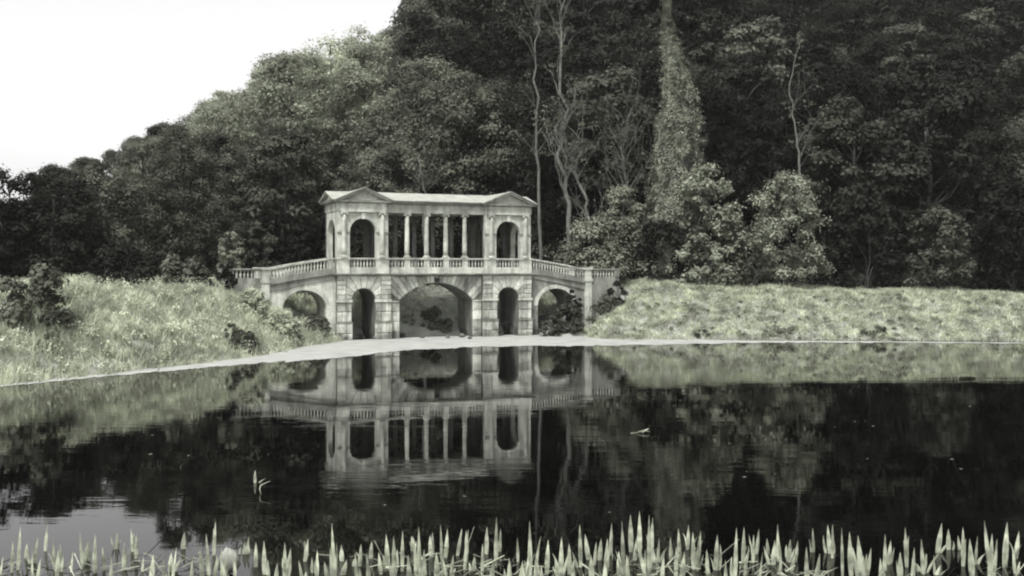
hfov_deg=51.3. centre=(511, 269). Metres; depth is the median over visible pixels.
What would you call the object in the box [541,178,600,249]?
understorey tree
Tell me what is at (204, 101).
broadleaf tree
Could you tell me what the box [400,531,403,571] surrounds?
reed shoot
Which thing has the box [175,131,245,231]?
broadleaf tree
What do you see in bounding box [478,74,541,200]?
broadleaf tree
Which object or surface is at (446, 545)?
reed shoot
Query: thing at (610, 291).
water bush
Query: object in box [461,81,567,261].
broadleaf tree
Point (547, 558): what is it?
reed shoot
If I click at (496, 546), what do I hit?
reed shoot
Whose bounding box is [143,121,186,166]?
broadleaf tree
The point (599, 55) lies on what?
broadleaf tree
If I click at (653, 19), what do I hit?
broadleaf tree
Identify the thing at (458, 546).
reed shoot
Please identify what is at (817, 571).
reed shoot
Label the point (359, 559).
reed shoot
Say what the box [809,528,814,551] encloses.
reed shoot
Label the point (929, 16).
broadleaf tree
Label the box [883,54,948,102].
broadleaf tree
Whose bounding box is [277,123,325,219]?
broadleaf tree
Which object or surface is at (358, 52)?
broadleaf tree
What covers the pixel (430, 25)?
broadleaf tree
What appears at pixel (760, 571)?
reed shoot
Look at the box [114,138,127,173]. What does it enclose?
broadleaf tree
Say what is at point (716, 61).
broadleaf tree
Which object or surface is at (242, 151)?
broadleaf tree
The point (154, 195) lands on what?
understorey tree
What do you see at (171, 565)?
reed shoot
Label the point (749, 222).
understorey tree
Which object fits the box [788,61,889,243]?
broadleaf tree
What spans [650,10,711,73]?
broadleaf tree
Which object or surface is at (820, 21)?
broadleaf tree
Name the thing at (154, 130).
broadleaf tree
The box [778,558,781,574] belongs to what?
reed shoot
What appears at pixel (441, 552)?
reed shoot
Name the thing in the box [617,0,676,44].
broadleaf tree
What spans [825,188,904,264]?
understorey tree
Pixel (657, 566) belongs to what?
dead reed litter
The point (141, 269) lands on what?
lake bush
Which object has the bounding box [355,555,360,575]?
reed shoot
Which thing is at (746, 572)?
reed shoot
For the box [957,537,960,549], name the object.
reed shoot
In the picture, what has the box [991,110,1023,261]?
broadleaf tree
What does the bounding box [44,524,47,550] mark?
reed shoot
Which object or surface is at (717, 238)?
understorey tree
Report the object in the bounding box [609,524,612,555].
reed shoot
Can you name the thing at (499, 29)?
broadleaf tree
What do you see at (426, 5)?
broadleaf tree
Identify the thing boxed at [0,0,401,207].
sky
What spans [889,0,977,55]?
broadleaf tree
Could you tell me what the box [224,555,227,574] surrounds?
reed shoot
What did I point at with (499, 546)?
reed shoot
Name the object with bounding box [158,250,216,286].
lake bush
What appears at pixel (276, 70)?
broadleaf tree
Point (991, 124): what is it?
broadleaf tree
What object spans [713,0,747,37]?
broadleaf tree
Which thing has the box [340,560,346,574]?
reed shoot
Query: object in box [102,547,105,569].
reed shoot
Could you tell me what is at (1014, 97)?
broadleaf tree
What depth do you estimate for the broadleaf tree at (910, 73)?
119.66 m
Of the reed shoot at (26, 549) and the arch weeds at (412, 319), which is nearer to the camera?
the reed shoot at (26, 549)
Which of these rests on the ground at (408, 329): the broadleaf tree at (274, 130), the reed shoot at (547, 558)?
the broadleaf tree at (274, 130)
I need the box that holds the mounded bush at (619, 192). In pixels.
[594,184,649,280]
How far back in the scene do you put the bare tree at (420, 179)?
96.94 m
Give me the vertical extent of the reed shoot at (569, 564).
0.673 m
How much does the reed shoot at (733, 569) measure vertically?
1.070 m
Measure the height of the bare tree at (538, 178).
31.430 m
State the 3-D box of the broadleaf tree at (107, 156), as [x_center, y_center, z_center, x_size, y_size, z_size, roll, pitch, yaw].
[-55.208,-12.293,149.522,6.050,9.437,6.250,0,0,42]
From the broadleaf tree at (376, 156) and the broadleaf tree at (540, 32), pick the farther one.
the broadleaf tree at (540, 32)
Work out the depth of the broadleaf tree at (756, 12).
151.92 m
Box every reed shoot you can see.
[10,543,13,572]
[17,526,20,569]
[24,544,28,558]
[25,539,37,563]
[31,553,40,575]
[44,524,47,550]
[48,542,61,569]
[55,549,59,575]
[60,554,63,571]
[70,553,72,571]
[80,535,83,568]
[83,541,90,561]
[92,535,97,572]
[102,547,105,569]
[109,556,112,575]
[111,533,121,548]
[122,543,129,568]
[131,530,139,551]
[134,534,137,558]
[141,556,143,571]
[149,556,154,575]
[161,560,166,575]
[168,552,175,575]
[168,553,180,571]
[181,532,185,548]
[190,559,192,575]
[199,548,210,575]
[206,536,217,575]
[212,521,215,555]
[220,547,228,575]
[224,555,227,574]
[232,551,236,575]
[238,542,245,553]
[245,538,249,554]
[253,545,257,566]
[262,543,266,573]
[266,561,269,575]
[274,564,278,575]
[282,544,287,567]
[283,548,291,575]
[299,562,306,575]
[303,541,307,561]
[310,560,312,572]
[314,551,318,575]
[324,562,328,575]
[330,529,337,571]
[330,557,336,575]
[339,545,343,560]
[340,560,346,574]
[352,546,361,566]
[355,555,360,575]
[356,542,372,558]
[366,557,370,575]
[378,553,382,573]
[383,535,389,571]
[389,536,396,575]
[396,550,398,571]
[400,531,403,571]
[406,556,418,575]
[409,537,415,550]
[413,528,421,575]
[419,552,426,575]
[428,537,432,556]
[431,532,433,552]
[434,553,439,575]
[440,524,443,574]
[442,556,455,575]
[444,529,448,557]
[456,530,461,555]
[463,533,467,568]
[469,556,475,570]
[481,544,483,575]
[484,529,488,553]
[490,561,494,575]
[494,517,497,567]
[498,530,501,551]
[504,558,511,575]
[516,538,518,561]
[519,560,524,575]
[523,547,530,575]
[528,521,540,575]
[534,554,539,575]
[545,541,549,573]
[552,536,568,575]
[567,546,571,573]
[570,561,574,575]
[572,526,581,566]
[582,557,594,575]
[585,535,589,559]
[593,544,596,564]
[598,540,602,559]
[599,558,606,575]
[604,539,610,573]
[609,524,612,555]
[615,526,628,575]
[616,551,621,575]
[625,556,629,575]
[628,515,632,551]
[633,538,636,560]
[637,511,641,556]
[637,520,650,575]
[642,550,646,575]
[646,519,653,571]
[653,541,666,562]
[660,556,664,575]
[669,538,672,559]
[674,548,677,575]
[677,529,681,561]
[680,553,685,575]
[683,525,697,549]
[691,534,695,568]
[696,532,702,567]
[696,539,699,570]
[704,550,710,575]
[710,535,721,570]
[724,561,727,575]
[730,527,737,575]
[741,530,749,567]
[744,555,750,575]
[749,530,758,553]
[752,535,754,562]
[759,553,762,575]
[764,540,770,555]
[764,541,775,564]
[776,525,781,561]
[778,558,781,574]
[785,539,794,561]
[790,555,794,570]
[794,541,797,561]
[804,547,808,575]
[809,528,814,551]
[814,554,826,575]
[823,526,834,553]
[831,525,833,557]
[841,530,843,575]
[848,532,852,575]
[853,537,862,575]
[862,555,865,575]
[865,550,870,575]
[879,559,884,575]
[882,537,888,570]
[887,541,893,564]
[896,553,902,575]
[904,529,908,566]
[911,549,914,575]
[915,554,926,572]
[920,540,941,573]
[933,558,945,574]
[935,524,949,552]
[946,529,954,549]
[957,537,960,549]
[961,530,965,566]
[968,540,974,575]
[974,536,985,564]
[984,521,988,563]
[988,536,993,575]
[988,541,996,575]
[1002,524,1008,567]
[1009,532,1020,558]
[1012,550,1019,573]
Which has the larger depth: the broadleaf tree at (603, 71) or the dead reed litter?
the broadleaf tree at (603, 71)
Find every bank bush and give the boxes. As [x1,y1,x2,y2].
[216,231,243,273]
[216,259,238,290]
[238,221,280,275]
[281,223,324,296]
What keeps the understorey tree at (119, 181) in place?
on the ground at (408, 329)
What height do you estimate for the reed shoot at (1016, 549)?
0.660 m
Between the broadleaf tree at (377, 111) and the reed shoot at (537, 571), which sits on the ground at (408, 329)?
the broadleaf tree at (377, 111)
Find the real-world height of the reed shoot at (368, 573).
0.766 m
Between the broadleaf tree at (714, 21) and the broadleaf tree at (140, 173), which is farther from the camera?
the broadleaf tree at (714, 21)
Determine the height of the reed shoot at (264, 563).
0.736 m
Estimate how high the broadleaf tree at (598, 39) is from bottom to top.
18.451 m
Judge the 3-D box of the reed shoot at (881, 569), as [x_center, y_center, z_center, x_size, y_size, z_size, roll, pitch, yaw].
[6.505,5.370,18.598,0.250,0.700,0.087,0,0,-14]
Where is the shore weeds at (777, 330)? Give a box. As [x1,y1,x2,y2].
[761,323,795,338]
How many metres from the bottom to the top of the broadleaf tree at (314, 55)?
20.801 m
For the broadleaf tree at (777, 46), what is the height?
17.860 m
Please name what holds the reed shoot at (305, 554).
on the water
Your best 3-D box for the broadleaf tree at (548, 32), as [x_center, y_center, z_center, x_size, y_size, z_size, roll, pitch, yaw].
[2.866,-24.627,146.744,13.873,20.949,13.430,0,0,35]
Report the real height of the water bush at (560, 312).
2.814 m
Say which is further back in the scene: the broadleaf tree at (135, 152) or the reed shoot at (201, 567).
the broadleaf tree at (135, 152)
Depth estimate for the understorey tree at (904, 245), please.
104.81 m
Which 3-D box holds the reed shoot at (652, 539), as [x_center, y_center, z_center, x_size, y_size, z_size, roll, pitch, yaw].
[2.556,5.162,19.767,0.146,1.117,0.090,0,0,14]
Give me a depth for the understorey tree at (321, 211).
95.50 m
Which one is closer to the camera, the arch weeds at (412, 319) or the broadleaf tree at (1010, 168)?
the arch weeds at (412, 319)
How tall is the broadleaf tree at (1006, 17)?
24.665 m
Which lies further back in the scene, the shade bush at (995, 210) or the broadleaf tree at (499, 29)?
the broadleaf tree at (499, 29)
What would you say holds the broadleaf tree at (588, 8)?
on the ground at (408, 329)
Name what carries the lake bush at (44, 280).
on the ground at (408, 329)
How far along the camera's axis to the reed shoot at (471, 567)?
19.79 m
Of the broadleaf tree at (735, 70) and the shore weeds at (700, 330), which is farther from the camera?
the broadleaf tree at (735, 70)
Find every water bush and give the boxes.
[223,323,240,349]
[236,329,260,353]
[282,320,306,344]
[303,315,330,337]
[537,314,560,335]
[549,303,584,334]
[565,289,583,326]
[585,294,622,324]
[606,281,628,305]
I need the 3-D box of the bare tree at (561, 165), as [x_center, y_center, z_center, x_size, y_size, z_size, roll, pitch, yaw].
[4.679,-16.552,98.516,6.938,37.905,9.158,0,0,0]
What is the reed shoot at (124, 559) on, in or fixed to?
on the water
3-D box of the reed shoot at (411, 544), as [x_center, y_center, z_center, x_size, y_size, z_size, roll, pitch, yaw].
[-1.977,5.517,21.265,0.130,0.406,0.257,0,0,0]
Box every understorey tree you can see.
[0,163,51,278]
[0,168,102,277]
[54,168,157,269]
[84,184,195,277]
[176,204,245,276]
[200,217,263,278]
[231,213,293,277]
[279,202,359,271]
[314,222,401,266]
[337,183,411,266]
[388,192,442,266]
[417,190,481,266]
[437,179,500,266]
[481,194,554,269]
[516,196,564,270]
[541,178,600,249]
[561,206,600,254]
[594,184,651,250]
[624,188,651,258]
[695,194,754,265]
[708,191,765,267]
[738,209,791,272]
[777,203,806,247]
[798,220,850,272]
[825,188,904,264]
[855,204,925,274]
[895,205,939,272]
[903,181,971,258]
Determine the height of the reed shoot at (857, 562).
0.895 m
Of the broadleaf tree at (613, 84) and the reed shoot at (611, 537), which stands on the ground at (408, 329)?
the broadleaf tree at (613, 84)
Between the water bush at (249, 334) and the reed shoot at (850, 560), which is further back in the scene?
the water bush at (249, 334)
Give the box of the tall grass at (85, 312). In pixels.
[0,272,361,385]
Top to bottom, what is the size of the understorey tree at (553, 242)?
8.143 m
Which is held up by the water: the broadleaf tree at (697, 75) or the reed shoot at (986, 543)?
the reed shoot at (986, 543)
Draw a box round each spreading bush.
[544,209,660,281]
[583,245,613,276]
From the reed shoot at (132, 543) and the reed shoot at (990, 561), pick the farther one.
the reed shoot at (132, 543)
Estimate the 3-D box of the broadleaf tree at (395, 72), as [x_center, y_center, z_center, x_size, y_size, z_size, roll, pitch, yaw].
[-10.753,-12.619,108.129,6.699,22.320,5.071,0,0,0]
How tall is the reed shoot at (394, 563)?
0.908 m
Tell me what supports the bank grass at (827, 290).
on the ground at (408, 329)
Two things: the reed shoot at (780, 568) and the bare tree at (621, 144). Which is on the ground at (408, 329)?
the bare tree at (621, 144)
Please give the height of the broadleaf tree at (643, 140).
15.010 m
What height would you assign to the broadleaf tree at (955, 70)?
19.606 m
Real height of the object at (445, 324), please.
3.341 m
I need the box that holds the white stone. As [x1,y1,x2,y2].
[218,547,240,573]
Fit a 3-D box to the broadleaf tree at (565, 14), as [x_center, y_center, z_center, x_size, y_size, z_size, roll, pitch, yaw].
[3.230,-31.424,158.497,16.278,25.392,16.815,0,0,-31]
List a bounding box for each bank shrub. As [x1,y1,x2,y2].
[233,286,271,323]
[263,306,299,343]
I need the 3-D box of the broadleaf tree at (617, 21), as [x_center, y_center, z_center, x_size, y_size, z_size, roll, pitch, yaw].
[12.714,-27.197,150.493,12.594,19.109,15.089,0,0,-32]
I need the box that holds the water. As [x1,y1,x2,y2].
[0,334,1023,575]
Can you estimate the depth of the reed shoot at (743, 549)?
20.01 m
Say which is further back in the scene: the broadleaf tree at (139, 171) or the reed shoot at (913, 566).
the broadleaf tree at (139, 171)
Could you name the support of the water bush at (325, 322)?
on the ground at (408, 329)
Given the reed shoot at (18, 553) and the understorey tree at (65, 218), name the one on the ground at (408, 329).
the understorey tree at (65, 218)
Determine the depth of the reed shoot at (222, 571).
18.54 m
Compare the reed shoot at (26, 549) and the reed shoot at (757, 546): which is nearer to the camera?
the reed shoot at (26, 549)
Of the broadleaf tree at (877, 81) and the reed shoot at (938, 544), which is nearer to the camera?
the reed shoot at (938, 544)
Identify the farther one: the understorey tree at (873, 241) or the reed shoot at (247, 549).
the understorey tree at (873, 241)
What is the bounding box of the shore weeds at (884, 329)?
[858,325,898,339]
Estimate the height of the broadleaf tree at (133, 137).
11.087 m
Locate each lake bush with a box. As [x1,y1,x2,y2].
[0,258,79,351]
[87,240,160,286]
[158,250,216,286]
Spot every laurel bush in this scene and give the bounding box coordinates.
[635,218,693,283]
[670,160,751,286]
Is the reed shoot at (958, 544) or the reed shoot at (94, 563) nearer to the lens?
the reed shoot at (94, 563)
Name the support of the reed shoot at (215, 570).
on the water
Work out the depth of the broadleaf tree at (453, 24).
134.18 m
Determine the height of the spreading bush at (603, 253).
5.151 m
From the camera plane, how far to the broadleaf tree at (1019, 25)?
145.42 m
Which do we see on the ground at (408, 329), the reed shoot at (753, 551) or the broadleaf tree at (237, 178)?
the broadleaf tree at (237, 178)
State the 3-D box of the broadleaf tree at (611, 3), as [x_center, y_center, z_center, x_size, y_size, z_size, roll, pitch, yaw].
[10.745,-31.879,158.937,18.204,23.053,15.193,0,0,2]
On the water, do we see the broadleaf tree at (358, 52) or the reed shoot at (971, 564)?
the reed shoot at (971, 564)
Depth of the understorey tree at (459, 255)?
101.59 m
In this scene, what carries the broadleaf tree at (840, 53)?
on the ground at (408, 329)
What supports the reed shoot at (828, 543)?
on the water
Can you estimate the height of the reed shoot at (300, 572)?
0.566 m
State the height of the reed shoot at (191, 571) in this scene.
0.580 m
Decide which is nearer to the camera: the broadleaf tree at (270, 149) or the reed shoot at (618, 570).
the reed shoot at (618, 570)
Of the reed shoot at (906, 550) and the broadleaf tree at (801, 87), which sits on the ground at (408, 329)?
the broadleaf tree at (801, 87)
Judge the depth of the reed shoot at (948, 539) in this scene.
21.29 m
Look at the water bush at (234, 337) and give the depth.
68.04 m
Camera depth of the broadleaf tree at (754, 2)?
158.98 m
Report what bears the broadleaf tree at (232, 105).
on the ground at (408, 329)
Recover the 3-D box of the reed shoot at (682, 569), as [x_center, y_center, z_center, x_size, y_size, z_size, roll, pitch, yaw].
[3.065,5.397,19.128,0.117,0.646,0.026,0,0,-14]
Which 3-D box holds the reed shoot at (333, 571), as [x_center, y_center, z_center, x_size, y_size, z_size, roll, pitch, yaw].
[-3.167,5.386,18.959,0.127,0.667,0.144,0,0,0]
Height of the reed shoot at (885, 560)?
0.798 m
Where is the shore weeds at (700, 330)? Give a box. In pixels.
[692,327,710,338]
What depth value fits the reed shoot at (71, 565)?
19.72 m
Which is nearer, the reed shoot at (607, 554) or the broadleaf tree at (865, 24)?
the reed shoot at (607, 554)
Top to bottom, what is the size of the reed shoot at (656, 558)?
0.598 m
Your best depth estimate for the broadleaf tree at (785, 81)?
128.90 m
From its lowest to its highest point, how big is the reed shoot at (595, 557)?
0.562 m
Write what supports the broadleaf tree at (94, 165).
on the ground at (408, 329)
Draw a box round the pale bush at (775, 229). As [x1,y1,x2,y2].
[735,167,835,287]
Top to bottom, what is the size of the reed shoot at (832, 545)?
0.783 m
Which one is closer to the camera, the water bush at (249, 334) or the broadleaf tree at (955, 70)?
the water bush at (249, 334)
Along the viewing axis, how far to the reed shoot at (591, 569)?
19.13 m
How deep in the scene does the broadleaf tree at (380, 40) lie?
150.47 m
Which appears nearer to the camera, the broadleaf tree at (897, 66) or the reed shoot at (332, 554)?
the reed shoot at (332, 554)
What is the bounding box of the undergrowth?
[0,180,1023,294]
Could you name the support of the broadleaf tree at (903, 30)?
on the ground at (408, 329)
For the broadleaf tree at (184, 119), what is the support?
on the ground at (408, 329)
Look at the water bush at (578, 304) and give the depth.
90.45 m
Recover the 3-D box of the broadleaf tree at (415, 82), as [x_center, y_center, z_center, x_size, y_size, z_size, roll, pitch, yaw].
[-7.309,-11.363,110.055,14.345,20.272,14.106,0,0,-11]
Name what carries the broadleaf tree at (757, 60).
on the ground at (408, 329)
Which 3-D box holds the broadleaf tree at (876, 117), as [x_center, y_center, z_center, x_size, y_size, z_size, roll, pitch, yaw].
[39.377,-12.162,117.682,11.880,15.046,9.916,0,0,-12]
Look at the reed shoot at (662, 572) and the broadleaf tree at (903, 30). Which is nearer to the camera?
the reed shoot at (662, 572)
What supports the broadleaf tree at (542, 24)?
on the ground at (408, 329)
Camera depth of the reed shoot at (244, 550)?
20.95 m
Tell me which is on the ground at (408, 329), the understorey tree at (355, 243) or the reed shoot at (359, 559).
the understorey tree at (355, 243)
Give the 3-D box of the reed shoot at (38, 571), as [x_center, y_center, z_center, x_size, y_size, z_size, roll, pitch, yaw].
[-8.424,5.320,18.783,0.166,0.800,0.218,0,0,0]
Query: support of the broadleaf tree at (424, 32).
on the ground at (408, 329)
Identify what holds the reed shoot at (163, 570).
on the water
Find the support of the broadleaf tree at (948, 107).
on the ground at (408, 329)
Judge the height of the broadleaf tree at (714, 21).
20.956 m
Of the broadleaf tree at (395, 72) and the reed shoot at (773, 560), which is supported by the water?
the reed shoot at (773, 560)
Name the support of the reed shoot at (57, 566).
on the water
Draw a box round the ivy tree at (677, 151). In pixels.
[565,0,712,280]
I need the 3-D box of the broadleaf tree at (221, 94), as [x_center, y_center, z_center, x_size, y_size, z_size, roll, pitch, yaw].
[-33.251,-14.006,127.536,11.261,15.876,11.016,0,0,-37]
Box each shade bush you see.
[822,177,906,288]
[900,203,983,288]
[970,178,1023,291]
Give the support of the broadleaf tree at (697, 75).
on the ground at (408, 329)
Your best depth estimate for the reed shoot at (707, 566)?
19.48 m
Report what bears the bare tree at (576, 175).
on the ground at (408, 329)
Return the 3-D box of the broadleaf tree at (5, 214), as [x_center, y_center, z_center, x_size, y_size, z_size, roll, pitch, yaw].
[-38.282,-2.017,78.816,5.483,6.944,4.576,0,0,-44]
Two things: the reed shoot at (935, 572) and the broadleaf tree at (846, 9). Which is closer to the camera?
the reed shoot at (935, 572)
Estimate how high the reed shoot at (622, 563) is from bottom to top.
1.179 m
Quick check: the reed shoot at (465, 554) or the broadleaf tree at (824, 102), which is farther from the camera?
the broadleaf tree at (824, 102)
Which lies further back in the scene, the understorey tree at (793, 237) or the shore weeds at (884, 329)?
the understorey tree at (793, 237)
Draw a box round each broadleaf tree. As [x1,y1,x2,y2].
[0,200,35,267]
[18,163,109,265]
[25,174,99,250]
[57,171,98,232]
[66,160,103,205]
[70,156,117,219]
[99,149,121,196]
[105,137,178,231]
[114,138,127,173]
[115,135,176,217]
[127,124,189,213]
[127,134,182,205]
[129,136,181,215]
[140,119,234,275]
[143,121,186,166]
[173,111,206,180]
[173,153,252,236]
[174,102,259,190]
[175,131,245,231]
[181,97,262,184]
[184,96,250,133]
[192,87,266,175]
[201,100,270,184]
[221,144,269,222]
[226,49,349,186]
[233,127,329,275]
[238,79,289,107]
[243,121,325,251]
[244,72,263,91]
[244,171,285,227]
[249,52,343,190]
[268,29,385,190]
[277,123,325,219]
[282,50,358,183]
[291,48,330,65]
[314,59,407,177]
[317,127,385,232]
[321,38,387,142]
[323,22,385,61]
[328,165,387,240]
[331,39,394,161]
[333,32,394,107]
[345,138,441,262]
[346,113,399,180]
[355,53,410,116]
[356,51,479,193]
[369,24,401,44]
[376,59,499,217]
[381,0,491,61]
[384,6,476,125]
[385,0,417,29]
[385,5,453,58]
[385,76,534,262]
[388,19,410,55]
[395,30,498,188]
[408,41,486,178]
[411,13,507,74]
[420,0,546,187]
[458,0,575,44]
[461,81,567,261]
[461,119,540,192]
[476,35,555,185]
[477,20,557,80]
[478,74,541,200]
[495,48,583,207]
[496,0,578,36]
[504,0,608,45]
[505,17,573,69]
[521,103,601,212]
[524,32,602,186]
[541,62,657,246]
[551,0,638,46]
[561,65,647,197]
[565,31,655,112]
[568,0,636,45]
[573,10,637,70]
[580,24,663,189]
[586,101,662,218]
[601,4,675,28]
[613,9,698,92]
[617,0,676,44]
[633,15,736,83]
[647,63,703,96]
[647,83,663,137]
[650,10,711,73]
[650,80,722,159]
[672,0,765,67]
[693,60,782,176]
[694,35,734,83]
[694,80,762,211]
[696,0,728,41]
[696,128,767,263]
[699,50,786,159]
[701,51,757,125]
[712,12,800,90]
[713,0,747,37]
[714,115,826,273]
[737,85,817,205]
[738,38,803,136]
[741,0,798,34]
[742,4,785,43]
[750,76,825,166]
[757,0,847,79]
[762,99,859,220]
[764,32,854,111]
[772,82,830,169]
[783,39,879,106]
[785,92,934,240]
[788,12,834,77]
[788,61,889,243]
[789,0,852,40]
[789,19,848,77]
[799,40,858,93]
[808,58,917,175]
[818,16,891,74]
[818,93,910,191]
[821,0,884,50]
[830,0,911,61]
[835,0,903,54]
[837,93,936,212]
[841,0,898,19]
[847,28,906,75]
[855,73,1009,261]
[861,20,942,60]
[875,52,936,146]
[876,5,917,38]
[880,0,941,55]
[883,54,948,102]
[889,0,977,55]
[889,55,1007,197]
[893,67,966,170]
[901,1,986,64]
[907,72,1005,223]
[911,29,999,72]
[929,91,1008,179]
[937,0,977,45]
[937,124,1023,282]
[938,4,1002,62]
[944,22,1007,68]
[947,56,1023,137]
[961,70,1017,124]
[971,0,1023,41]
[973,57,1023,222]
[977,25,1023,65]
[984,0,1023,60]
[990,0,1020,46]
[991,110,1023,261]
[993,49,1023,107]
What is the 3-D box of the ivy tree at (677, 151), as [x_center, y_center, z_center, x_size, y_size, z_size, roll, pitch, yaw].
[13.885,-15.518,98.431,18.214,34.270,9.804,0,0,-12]
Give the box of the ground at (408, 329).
[0,166,1023,383]
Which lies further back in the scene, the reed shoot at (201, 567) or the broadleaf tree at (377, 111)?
the broadleaf tree at (377, 111)
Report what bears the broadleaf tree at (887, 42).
on the ground at (408, 329)
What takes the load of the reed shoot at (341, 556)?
on the water
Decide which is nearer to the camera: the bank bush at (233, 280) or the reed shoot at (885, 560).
the reed shoot at (885, 560)
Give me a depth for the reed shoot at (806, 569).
18.77 m
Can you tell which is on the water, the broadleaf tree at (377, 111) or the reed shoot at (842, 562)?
the reed shoot at (842, 562)
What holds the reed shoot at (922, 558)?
on the water
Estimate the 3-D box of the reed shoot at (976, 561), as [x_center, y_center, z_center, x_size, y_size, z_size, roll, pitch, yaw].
[8.852,5.373,20.242,0.232,0.694,0.132,0,0,-25]
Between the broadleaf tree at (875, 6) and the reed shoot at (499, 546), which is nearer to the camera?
the reed shoot at (499, 546)
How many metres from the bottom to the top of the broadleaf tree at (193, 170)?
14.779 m
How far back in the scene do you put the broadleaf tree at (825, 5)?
158.95 m
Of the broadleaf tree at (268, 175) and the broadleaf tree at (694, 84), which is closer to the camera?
the broadleaf tree at (268, 175)
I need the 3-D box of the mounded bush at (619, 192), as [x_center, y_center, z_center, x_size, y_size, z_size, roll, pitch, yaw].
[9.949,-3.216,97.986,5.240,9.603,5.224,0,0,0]
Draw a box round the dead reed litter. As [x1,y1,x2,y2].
[0,526,1023,575]
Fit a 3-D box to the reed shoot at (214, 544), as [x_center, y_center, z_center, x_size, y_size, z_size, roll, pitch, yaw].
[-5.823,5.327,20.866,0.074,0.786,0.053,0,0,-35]
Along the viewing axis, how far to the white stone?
19.49 m
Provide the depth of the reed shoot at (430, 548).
20.79 m
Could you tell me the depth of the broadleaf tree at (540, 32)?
136.44 m
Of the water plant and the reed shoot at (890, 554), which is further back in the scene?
the water plant
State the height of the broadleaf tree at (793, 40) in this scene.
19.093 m
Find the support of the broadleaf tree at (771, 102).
on the ground at (408, 329)
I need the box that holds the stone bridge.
[217,187,619,340]
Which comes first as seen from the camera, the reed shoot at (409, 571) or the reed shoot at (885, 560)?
the reed shoot at (409, 571)
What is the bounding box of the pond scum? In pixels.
[0,334,1023,386]
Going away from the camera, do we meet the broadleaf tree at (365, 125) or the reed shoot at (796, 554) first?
the reed shoot at (796, 554)
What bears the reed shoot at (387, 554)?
on the water
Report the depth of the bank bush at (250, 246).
88.18 m
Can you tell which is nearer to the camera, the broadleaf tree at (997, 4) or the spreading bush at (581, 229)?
the spreading bush at (581, 229)
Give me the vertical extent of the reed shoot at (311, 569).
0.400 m
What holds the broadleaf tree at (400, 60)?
on the ground at (408, 329)
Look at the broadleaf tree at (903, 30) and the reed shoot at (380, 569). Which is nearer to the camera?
the reed shoot at (380, 569)
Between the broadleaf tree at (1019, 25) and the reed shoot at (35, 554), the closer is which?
the reed shoot at (35, 554)
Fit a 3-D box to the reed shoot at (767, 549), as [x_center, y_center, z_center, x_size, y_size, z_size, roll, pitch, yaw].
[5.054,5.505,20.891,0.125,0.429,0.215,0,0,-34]
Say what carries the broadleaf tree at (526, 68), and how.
on the ground at (408, 329)
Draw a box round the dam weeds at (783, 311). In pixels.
[585,280,1023,339]
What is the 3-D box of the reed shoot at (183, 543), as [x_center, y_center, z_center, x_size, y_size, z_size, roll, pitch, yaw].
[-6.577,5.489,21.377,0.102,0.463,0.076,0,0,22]
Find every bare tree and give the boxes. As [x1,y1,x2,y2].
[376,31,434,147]
[407,121,451,285]
[501,0,562,269]
[530,0,599,273]
[548,77,606,261]
[582,26,671,276]
[776,23,827,282]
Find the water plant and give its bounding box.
[254,472,265,482]
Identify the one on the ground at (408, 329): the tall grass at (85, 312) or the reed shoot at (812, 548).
the tall grass at (85, 312)
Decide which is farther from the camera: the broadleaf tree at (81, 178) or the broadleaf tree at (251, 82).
the broadleaf tree at (251, 82)
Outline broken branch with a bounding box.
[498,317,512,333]
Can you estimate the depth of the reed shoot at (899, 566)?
19.05 m
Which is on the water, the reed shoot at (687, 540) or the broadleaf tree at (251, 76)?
the reed shoot at (687, 540)
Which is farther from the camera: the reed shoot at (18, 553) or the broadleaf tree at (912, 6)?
the broadleaf tree at (912, 6)
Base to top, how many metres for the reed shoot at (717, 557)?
0.788 m
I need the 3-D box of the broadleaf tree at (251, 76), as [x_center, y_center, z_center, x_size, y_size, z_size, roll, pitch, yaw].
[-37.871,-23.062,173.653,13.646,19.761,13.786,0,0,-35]
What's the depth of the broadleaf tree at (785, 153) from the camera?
103.84 m
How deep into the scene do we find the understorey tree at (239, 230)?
89.06 m
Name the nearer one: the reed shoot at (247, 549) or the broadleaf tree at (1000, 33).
the reed shoot at (247, 549)
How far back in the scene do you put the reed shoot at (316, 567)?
19.42 m
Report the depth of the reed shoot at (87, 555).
20.45 m
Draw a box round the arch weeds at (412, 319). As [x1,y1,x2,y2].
[403,314,415,324]
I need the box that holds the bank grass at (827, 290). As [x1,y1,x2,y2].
[538,276,1023,340]
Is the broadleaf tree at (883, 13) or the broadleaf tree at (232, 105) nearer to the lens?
the broadleaf tree at (232, 105)
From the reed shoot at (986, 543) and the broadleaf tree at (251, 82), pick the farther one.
the broadleaf tree at (251, 82)
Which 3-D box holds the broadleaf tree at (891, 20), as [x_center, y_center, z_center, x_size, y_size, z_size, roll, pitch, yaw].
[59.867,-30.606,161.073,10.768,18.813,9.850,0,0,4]
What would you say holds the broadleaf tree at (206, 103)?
on the ground at (408, 329)
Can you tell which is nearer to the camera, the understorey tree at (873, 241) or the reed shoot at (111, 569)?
the reed shoot at (111, 569)
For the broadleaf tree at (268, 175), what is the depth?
102.79 m
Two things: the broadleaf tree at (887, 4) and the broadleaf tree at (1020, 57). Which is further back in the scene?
the broadleaf tree at (887, 4)

